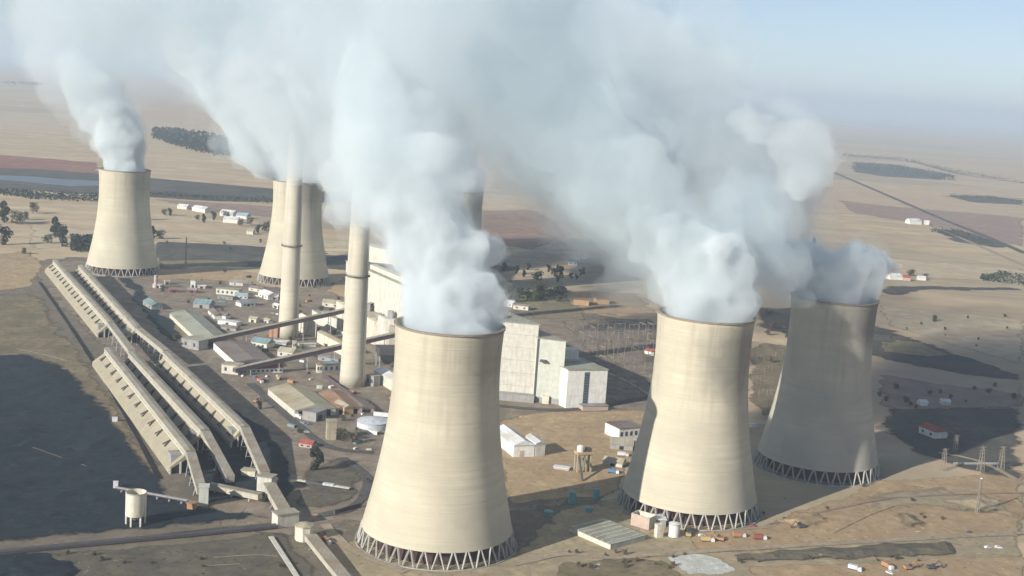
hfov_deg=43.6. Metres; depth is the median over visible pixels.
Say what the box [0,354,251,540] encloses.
coal yard
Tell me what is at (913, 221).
farm house
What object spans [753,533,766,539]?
parked truck
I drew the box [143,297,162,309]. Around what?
tank house
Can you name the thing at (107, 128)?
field
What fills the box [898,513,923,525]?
scrub ground
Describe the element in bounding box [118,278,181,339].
coal yard
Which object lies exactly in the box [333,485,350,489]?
rail wagon
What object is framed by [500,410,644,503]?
dirt yard
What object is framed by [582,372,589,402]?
window
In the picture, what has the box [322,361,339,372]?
container office
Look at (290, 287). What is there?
chimney
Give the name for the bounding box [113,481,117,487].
boom cabin
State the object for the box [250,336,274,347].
tank house
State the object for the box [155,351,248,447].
coal bunker
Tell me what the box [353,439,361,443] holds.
container
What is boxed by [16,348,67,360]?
dirt track
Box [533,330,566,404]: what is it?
turbine annex
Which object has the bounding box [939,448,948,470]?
power pylon
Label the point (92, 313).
coal bunker
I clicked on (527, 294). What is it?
woodland
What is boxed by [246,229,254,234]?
village house
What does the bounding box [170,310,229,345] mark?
long shed
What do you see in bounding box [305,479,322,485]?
rail wagon
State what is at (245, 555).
dirt track
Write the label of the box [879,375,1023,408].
scrub ground
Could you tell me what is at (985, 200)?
burnt ground
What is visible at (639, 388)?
road
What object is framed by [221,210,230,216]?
tree
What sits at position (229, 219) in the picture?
village house
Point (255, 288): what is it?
tank house
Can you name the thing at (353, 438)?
tree
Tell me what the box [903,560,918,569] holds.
excavator
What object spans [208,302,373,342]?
conveyor gallery
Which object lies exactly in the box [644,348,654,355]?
cottage
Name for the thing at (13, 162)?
field
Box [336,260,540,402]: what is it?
boiler house
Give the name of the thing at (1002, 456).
power pylon
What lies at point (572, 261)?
hamlet house
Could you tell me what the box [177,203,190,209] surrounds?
village house
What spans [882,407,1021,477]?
burnt ground
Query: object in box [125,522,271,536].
dirt track
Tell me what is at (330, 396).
rust shed
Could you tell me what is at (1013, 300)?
field
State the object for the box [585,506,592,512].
squat tank
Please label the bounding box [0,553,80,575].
coal yard
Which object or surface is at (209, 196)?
woodland
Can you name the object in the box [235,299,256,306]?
workshop
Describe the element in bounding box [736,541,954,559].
bank
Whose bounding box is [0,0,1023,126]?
sky
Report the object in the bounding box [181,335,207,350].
transfer house
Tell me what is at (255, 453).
conveyor gallery
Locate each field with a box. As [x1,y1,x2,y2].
[0,111,475,169]
[0,155,98,173]
[0,168,434,206]
[1,191,97,197]
[29,225,583,259]
[156,199,570,248]
[813,252,1023,280]
[839,200,1023,245]
[879,305,1023,362]
[894,290,1023,312]
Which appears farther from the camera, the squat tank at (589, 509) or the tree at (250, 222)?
the tree at (250, 222)
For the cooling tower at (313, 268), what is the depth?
1582.90 m
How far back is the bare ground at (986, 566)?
747.20 m
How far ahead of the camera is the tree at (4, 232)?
1756.38 m
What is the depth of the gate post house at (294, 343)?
1225.57 m
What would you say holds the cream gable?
on the works yard at (232, 391)
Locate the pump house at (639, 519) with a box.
[630,510,656,529]
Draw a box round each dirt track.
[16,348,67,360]
[32,447,86,465]
[39,282,162,478]
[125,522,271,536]
[213,554,276,557]
[320,524,408,572]
[509,531,1023,565]
[767,492,1023,524]
[818,213,1023,265]
[830,503,980,535]
[853,156,1020,182]
[873,250,1022,276]
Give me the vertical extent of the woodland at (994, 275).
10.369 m
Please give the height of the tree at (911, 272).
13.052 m
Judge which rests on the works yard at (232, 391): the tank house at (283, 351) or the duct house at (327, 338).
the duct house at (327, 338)
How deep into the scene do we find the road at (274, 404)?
969.42 m
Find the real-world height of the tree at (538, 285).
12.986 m
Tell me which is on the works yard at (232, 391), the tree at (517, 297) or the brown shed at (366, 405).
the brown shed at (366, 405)
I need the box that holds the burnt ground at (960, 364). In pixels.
[756,307,1017,379]
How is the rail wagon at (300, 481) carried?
on the ground at (654, 204)
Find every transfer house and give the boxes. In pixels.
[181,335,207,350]
[221,361,244,374]
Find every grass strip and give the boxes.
[159,260,248,266]
[326,251,426,258]
[881,340,949,356]
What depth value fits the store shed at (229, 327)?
1289.26 m
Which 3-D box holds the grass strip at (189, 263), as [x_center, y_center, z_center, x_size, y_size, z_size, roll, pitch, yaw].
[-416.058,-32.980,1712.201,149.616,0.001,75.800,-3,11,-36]
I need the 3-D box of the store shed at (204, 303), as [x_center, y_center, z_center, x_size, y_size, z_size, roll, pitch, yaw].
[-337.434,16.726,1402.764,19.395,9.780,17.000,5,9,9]
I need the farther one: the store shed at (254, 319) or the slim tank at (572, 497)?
the store shed at (254, 319)
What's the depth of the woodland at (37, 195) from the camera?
2380.32 m
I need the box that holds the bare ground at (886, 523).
[690,470,1023,551]
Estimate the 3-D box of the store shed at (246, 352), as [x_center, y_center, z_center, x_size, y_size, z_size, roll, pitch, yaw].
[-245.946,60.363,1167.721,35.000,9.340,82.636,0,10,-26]
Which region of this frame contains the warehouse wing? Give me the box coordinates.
[525,433,545,456]
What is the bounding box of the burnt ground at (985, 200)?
[942,195,1023,205]
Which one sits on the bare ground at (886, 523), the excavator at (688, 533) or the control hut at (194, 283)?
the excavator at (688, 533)
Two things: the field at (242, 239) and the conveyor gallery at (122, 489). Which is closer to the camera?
the conveyor gallery at (122, 489)
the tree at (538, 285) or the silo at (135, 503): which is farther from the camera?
the tree at (538, 285)
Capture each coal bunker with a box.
[45,259,113,337]
[72,265,140,342]
[92,347,195,473]
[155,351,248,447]
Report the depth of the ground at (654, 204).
3756.65 m
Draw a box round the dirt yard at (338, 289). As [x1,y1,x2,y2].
[324,278,344,296]
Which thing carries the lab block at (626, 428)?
on the dirt yard at (562, 434)
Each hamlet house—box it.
[568,259,577,265]
[579,256,585,261]
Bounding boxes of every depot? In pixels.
[602,455,626,467]
[610,436,633,450]
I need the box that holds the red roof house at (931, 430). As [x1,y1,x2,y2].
[919,421,947,438]
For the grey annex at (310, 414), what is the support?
on the works yard at (232, 391)
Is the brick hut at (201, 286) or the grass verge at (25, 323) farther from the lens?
the brick hut at (201, 286)
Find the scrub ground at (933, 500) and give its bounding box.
[864,487,1019,517]
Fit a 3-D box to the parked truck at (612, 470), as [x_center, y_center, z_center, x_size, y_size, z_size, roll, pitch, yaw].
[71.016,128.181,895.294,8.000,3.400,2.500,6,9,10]
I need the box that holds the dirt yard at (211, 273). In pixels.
[158,267,280,287]
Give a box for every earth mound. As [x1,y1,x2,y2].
[774,512,827,526]
[945,495,1000,510]
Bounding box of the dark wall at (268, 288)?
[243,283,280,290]
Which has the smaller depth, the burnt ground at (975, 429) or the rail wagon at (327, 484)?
the rail wagon at (327, 484)
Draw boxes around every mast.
[184,237,186,268]
[975,478,982,512]
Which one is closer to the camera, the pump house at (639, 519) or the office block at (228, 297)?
the pump house at (639, 519)
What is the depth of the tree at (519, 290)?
1640.64 m
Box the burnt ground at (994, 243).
[938,229,1005,247]
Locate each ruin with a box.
[574,297,589,305]
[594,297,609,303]
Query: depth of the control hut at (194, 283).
1517.64 m
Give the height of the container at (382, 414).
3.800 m
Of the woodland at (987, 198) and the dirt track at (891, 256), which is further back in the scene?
the woodland at (987, 198)
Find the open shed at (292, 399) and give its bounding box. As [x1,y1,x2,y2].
[267,383,335,417]
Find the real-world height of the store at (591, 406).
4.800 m
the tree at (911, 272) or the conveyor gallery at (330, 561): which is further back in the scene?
the tree at (911, 272)
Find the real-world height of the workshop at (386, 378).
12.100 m
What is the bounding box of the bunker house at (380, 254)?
[369,244,398,265]
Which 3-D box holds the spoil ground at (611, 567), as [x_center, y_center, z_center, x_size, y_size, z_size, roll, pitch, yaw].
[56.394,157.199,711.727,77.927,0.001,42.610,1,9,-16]
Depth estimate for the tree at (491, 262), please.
1850.80 m
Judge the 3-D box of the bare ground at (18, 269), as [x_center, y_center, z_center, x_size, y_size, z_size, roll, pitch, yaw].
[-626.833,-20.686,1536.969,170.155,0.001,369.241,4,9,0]
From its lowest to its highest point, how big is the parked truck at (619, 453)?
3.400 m
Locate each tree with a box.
[0,200,9,222]
[0,224,13,244]
[8,210,26,223]
[29,202,39,212]
[42,234,53,242]
[50,216,60,237]
[57,224,68,246]
[152,225,155,237]
[155,229,165,238]
[172,333,180,340]
[211,211,216,219]
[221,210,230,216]
[246,218,253,224]
[255,224,260,232]
[259,221,270,230]
[309,446,323,469]
[335,427,348,440]
[349,432,357,441]
[487,239,499,248]
[487,256,498,268]
[504,283,514,291]
[514,293,521,301]
[515,265,518,273]
[515,287,524,293]
[531,270,543,279]
[531,293,538,300]
[534,283,542,290]
[537,283,547,289]
[538,290,545,298]
[547,288,554,295]
[552,268,557,276]
[556,295,562,301]
[557,265,563,277]
[811,237,815,247]
[906,269,915,275]
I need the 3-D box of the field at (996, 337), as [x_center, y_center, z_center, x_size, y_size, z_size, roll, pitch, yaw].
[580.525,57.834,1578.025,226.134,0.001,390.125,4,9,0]
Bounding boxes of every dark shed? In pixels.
[168,287,178,292]
[187,287,197,292]
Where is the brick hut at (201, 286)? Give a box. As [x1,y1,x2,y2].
[197,284,206,288]
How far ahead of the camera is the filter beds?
762.89 m
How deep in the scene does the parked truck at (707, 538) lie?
769.12 m
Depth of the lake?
2683.94 m
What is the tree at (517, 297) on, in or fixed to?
on the ground at (654, 204)
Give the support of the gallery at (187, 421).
on the works yard at (232, 391)
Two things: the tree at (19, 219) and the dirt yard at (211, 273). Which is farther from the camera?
the tree at (19, 219)
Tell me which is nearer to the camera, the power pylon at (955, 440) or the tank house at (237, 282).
the power pylon at (955, 440)
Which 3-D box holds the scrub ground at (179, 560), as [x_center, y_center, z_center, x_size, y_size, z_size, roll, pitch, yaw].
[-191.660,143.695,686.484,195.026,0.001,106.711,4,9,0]
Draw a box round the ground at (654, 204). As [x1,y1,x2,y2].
[0,56,1023,575]
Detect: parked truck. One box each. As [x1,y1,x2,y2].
[321,536,331,545]
[608,468,618,473]
[617,451,628,456]
[701,535,714,541]
[733,532,745,537]
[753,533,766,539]
[848,563,862,571]
[881,560,893,569]
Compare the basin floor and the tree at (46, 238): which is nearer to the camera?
the basin floor
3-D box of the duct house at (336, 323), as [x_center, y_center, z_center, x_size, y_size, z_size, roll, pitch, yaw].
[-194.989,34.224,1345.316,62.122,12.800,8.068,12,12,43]
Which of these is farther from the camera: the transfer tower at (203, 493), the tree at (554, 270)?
the tree at (554, 270)
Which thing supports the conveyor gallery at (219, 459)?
on the works yard at (232, 391)
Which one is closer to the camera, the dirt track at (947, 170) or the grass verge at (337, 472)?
the grass verge at (337, 472)
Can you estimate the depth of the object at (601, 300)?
1609.73 m
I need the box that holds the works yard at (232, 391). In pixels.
[36,260,655,534]
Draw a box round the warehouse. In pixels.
[500,424,534,456]
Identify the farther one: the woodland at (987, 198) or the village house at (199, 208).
the woodland at (987, 198)
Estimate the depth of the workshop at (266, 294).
1480.24 m
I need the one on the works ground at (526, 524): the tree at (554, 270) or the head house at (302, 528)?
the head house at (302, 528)
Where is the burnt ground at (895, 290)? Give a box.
[879,286,1020,294]
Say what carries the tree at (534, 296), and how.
on the ground at (654, 204)
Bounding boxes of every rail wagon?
[296,479,311,484]
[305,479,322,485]
[317,482,334,487]
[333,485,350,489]
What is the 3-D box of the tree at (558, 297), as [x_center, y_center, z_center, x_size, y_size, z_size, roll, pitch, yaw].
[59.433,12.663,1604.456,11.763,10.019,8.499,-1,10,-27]
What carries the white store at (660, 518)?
on the ground at (654, 204)
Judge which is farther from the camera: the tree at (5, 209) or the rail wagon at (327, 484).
the tree at (5, 209)
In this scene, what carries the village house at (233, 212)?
on the ground at (654, 204)
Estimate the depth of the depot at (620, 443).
956.43 m
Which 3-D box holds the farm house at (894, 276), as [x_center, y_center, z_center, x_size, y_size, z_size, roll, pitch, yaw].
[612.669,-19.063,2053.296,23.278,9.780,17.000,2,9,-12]
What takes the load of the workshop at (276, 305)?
on the ground at (654, 204)
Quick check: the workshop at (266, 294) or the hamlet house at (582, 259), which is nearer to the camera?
the workshop at (266, 294)
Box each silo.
[125,488,146,527]
[668,521,680,537]
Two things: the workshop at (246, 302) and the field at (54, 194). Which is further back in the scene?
the field at (54, 194)
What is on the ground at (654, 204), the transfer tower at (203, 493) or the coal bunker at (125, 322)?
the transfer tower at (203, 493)
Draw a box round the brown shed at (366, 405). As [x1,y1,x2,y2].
[346,394,374,412]
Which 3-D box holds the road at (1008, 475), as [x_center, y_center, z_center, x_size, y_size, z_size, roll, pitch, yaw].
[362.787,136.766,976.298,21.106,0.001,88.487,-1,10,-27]
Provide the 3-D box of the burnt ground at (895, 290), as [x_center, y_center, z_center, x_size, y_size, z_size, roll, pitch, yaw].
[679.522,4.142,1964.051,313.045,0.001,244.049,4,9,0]
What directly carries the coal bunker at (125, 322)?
on the works yard at (232, 391)
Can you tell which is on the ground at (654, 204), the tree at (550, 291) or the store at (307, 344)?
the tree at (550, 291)
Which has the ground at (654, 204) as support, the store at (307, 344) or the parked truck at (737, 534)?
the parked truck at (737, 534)
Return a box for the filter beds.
[569,518,645,549]
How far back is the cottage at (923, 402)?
1170.22 m
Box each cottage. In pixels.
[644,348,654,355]
[917,399,928,405]
[939,398,950,404]
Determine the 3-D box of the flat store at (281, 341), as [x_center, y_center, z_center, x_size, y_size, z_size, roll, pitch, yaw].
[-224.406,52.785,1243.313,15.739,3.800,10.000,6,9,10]
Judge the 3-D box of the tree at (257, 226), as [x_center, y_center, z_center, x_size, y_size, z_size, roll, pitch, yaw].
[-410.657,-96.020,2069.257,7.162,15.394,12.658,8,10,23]
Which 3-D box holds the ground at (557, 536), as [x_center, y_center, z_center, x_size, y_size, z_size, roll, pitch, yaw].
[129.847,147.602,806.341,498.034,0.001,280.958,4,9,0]
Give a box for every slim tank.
[568,490,576,503]
[592,488,599,499]
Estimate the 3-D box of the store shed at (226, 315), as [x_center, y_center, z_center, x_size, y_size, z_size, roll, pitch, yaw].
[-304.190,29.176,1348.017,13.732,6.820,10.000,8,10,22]
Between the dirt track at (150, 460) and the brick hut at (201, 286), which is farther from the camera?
the brick hut at (201, 286)
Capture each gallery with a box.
[0,523,277,554]
[107,322,134,359]
[115,486,188,503]
[124,351,209,450]
[135,327,169,360]
[185,451,204,494]
[201,430,234,482]
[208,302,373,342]
[209,482,262,501]
[233,332,394,374]
[240,426,269,478]
[263,482,289,509]
[269,536,298,575]
[304,534,350,575]
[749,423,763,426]
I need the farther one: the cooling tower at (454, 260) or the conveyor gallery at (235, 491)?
the cooling tower at (454, 260)
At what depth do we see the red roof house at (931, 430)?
1056.87 m
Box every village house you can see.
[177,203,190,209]
[192,205,211,212]
[220,209,237,216]
[223,216,239,222]
[236,212,250,218]
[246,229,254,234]
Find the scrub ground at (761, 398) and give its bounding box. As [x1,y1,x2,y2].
[749,343,785,414]
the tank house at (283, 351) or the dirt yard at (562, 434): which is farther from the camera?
the tank house at (283, 351)
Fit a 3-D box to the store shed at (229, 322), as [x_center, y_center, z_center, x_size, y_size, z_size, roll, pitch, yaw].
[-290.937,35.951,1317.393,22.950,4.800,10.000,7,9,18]
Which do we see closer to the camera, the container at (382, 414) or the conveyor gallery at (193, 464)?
the conveyor gallery at (193, 464)
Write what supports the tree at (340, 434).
on the ground at (654, 204)
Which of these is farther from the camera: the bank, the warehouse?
the warehouse
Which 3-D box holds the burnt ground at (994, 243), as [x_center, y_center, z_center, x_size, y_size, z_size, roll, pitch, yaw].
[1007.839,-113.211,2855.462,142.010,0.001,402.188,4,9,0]
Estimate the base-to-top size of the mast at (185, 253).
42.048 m
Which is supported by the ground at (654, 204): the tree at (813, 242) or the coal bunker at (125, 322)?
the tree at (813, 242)
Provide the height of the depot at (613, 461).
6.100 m
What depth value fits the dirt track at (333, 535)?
715.26 m
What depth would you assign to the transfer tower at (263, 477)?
803.01 m
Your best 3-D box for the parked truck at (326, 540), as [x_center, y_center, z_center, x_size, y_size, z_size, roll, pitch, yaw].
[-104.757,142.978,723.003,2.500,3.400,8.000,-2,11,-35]
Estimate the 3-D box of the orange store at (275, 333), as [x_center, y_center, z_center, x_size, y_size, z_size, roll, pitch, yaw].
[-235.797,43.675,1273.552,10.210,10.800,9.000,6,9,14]
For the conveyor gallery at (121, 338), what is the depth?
1157.40 m
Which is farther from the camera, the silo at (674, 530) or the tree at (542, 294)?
the tree at (542, 294)
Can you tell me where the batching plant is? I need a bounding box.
[573,445,593,480]
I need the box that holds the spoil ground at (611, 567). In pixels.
[557,558,680,575]
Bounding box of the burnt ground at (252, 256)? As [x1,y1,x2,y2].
[155,242,515,285]
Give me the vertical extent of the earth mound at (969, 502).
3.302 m
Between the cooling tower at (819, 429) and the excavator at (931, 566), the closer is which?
the excavator at (931, 566)
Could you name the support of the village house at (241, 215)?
on the ground at (654, 204)
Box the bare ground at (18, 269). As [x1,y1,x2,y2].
[0,251,42,289]
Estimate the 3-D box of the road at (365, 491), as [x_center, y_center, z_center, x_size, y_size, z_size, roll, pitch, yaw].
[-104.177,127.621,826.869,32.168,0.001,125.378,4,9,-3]
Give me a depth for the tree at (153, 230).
1912.97 m
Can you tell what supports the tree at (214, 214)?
on the ground at (654, 204)
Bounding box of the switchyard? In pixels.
[563,319,653,394]
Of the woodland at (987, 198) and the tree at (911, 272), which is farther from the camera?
the woodland at (987, 198)
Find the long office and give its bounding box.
[242,364,282,373]
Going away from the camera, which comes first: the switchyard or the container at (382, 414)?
the container at (382, 414)
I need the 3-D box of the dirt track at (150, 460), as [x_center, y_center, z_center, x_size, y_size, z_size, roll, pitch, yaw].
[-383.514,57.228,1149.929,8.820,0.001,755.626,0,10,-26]
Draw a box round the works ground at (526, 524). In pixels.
[0,257,656,575]
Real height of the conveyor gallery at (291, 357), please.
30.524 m
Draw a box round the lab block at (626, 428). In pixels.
[605,420,640,438]
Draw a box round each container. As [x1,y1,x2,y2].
[287,423,295,427]
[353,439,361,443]
[367,429,378,434]
[373,411,387,416]
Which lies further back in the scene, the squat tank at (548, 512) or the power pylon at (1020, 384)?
the power pylon at (1020, 384)
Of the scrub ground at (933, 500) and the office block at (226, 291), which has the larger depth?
the office block at (226, 291)
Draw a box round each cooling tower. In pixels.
[85,167,160,276]
[256,178,330,287]
[355,314,516,570]
[421,188,489,295]
[616,305,760,530]
[752,290,881,486]
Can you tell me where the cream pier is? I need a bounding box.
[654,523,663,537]
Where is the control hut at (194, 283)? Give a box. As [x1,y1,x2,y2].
[190,279,197,287]
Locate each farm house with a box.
[885,273,902,279]
[902,275,910,280]
[905,218,921,224]
[917,275,925,280]
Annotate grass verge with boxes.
[0,294,157,476]
[296,459,361,506]
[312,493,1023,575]
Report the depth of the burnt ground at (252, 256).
1815.13 m
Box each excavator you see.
[685,526,690,536]
[707,532,724,541]
[790,521,805,527]
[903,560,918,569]
[926,560,942,568]
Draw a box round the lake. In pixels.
[0,175,98,185]
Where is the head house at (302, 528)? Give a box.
[294,521,314,542]
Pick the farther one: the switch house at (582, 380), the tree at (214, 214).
the tree at (214, 214)
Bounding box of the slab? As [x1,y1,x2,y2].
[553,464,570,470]
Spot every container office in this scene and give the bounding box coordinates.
[316,362,322,372]
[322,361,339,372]
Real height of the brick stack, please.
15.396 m
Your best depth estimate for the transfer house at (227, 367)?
1106.11 m
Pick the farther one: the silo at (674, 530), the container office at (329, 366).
the container office at (329, 366)
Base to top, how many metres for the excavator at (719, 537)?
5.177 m
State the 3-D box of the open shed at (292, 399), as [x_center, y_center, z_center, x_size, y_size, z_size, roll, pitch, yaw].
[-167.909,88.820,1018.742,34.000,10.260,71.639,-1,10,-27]
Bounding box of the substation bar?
[953,462,997,464]
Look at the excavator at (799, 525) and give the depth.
806.29 m
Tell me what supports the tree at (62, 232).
on the ground at (654, 204)
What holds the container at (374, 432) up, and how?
on the works yard at (232, 391)
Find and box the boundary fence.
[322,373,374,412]
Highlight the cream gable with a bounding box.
[334,399,353,414]
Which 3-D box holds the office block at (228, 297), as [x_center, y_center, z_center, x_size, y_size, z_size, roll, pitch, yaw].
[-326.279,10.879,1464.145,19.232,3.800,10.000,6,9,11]
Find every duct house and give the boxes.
[299,313,315,336]
[312,310,341,330]
[317,330,341,354]
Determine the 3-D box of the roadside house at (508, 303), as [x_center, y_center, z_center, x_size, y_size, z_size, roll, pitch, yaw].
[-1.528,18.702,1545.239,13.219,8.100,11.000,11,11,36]
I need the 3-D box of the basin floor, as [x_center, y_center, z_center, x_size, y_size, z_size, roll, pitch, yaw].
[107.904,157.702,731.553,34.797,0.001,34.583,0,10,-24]
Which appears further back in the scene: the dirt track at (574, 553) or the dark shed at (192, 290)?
the dark shed at (192, 290)
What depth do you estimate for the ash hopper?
1163.07 m
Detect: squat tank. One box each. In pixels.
[544,509,552,516]
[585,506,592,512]
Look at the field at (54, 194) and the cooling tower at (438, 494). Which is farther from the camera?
the field at (54, 194)
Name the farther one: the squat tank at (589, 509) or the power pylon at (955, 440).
the power pylon at (955, 440)
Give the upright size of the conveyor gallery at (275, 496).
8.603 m
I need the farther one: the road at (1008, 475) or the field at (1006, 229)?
the field at (1006, 229)
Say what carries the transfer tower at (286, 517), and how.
on the ground at (654, 204)
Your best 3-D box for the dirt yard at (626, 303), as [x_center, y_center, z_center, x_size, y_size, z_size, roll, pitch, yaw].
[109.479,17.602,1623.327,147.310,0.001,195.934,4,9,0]
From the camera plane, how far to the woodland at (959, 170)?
6826.01 m
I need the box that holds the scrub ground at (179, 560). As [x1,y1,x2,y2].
[26,532,311,575]
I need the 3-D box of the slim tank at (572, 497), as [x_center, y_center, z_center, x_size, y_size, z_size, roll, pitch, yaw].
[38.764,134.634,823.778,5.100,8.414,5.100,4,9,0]
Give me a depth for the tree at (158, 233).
1919.13 m
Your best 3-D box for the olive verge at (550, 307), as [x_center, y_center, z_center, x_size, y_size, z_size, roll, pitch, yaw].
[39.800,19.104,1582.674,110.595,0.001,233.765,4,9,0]
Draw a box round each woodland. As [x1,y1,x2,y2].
[0,80,42,85]
[0,187,98,200]
[69,233,92,251]
[150,191,394,210]
[151,126,240,156]
[500,284,567,299]
[842,153,1023,183]
[854,161,955,180]
[930,226,992,244]
[949,194,1022,202]
[980,270,1023,284]
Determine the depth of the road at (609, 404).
1063.92 m
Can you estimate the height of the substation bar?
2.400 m
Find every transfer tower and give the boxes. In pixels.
[198,483,209,505]
[256,472,277,491]
[271,507,299,527]
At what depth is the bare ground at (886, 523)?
840.25 m
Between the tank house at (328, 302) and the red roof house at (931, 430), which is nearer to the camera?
the red roof house at (931, 430)
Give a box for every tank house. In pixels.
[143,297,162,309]
[229,280,252,285]
[249,285,266,291]
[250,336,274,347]
[277,346,298,355]
[298,438,316,448]
[318,354,340,362]
[322,299,341,307]
[366,373,380,386]
[513,303,530,310]
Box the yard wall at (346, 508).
[334,502,360,513]
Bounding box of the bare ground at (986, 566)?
[749,556,1023,575]
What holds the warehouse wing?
on the ground at (654, 204)
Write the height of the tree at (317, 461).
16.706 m
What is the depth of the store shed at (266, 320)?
1340.64 m
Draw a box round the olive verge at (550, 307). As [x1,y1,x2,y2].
[511,293,584,319]
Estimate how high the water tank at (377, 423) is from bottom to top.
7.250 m
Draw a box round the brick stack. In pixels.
[154,275,157,287]
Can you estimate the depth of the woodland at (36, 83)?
10701.16 m
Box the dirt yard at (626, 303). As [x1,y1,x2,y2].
[564,291,654,313]
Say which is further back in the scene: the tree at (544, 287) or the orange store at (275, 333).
the tree at (544, 287)
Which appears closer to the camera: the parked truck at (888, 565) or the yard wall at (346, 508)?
the parked truck at (888, 565)
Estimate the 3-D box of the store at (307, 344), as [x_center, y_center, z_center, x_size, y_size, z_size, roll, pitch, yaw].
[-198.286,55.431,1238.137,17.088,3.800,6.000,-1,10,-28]
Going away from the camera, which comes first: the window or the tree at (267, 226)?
the window
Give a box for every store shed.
[193,298,215,308]
[208,307,222,318]
[213,340,270,364]
[217,319,241,325]
[219,312,230,318]
[220,324,240,330]
[249,316,259,322]
[263,318,273,322]
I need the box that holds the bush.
[903,395,909,401]
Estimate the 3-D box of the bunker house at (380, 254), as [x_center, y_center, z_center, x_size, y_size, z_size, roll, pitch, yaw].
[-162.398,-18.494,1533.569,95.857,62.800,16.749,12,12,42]
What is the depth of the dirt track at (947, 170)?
6346.59 m
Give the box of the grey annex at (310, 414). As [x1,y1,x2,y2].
[302,407,326,421]
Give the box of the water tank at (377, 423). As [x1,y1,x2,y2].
[357,416,386,430]
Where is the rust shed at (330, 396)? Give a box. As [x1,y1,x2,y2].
[318,389,362,413]
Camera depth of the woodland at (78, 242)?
1796.10 m
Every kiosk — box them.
[186,500,197,509]
[241,467,256,476]
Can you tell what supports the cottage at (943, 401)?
on the scrub ground at (913, 390)
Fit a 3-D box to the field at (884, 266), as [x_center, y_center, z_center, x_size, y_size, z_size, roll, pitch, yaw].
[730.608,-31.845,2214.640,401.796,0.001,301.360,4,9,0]
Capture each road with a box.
[246,383,373,452]
[317,457,373,516]
[499,389,748,410]
[608,372,648,394]
[832,172,1023,252]
[939,452,1023,484]
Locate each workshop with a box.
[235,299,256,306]
[258,289,279,299]
[273,303,279,308]
[373,366,392,390]
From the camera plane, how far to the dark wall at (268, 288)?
1542.03 m
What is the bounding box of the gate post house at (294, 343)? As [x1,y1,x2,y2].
[292,340,296,347]
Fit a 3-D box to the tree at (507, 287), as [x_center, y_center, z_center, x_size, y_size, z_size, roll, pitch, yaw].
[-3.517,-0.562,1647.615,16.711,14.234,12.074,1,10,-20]
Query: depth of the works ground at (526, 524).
778.82 m
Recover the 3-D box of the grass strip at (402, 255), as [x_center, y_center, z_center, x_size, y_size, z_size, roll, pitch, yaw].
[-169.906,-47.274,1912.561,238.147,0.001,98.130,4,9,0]
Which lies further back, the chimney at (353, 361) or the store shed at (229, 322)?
the store shed at (229, 322)
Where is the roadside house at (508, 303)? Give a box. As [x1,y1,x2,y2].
[504,299,516,306]
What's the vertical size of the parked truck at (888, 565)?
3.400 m
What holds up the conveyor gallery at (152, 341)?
on the works yard at (232, 391)
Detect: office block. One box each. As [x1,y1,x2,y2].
[216,287,241,295]
[218,294,235,299]
[234,293,247,298]
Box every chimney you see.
[279,130,304,338]
[339,144,373,387]
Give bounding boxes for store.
[269,328,278,337]
[274,339,290,344]
[298,342,315,346]
[326,418,337,439]
[578,403,608,410]
[645,513,666,526]
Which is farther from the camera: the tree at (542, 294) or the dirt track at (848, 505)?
the tree at (542, 294)
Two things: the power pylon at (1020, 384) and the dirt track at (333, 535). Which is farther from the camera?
the power pylon at (1020, 384)
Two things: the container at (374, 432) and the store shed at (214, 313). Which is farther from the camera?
the store shed at (214, 313)
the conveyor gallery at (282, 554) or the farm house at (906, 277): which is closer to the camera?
the conveyor gallery at (282, 554)
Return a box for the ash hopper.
[375,344,394,366]
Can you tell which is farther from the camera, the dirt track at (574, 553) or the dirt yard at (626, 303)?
the dirt yard at (626, 303)
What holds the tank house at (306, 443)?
on the ground at (654, 204)
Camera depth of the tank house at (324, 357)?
1180.63 m
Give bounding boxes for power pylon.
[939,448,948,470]
[952,435,959,452]
[976,446,985,472]
[997,446,1006,469]
[1014,382,1022,403]
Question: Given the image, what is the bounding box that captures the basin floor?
[668,553,734,574]
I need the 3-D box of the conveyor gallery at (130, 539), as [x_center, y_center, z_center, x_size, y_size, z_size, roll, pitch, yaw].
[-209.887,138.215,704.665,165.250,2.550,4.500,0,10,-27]
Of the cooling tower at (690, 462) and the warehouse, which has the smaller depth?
the cooling tower at (690, 462)
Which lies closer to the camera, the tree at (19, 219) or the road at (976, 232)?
the tree at (19, 219)
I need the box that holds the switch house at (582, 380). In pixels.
[559,347,608,407]
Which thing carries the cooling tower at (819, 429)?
on the bare ground at (886, 523)
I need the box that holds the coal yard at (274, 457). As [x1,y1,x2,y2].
[158,374,294,501]

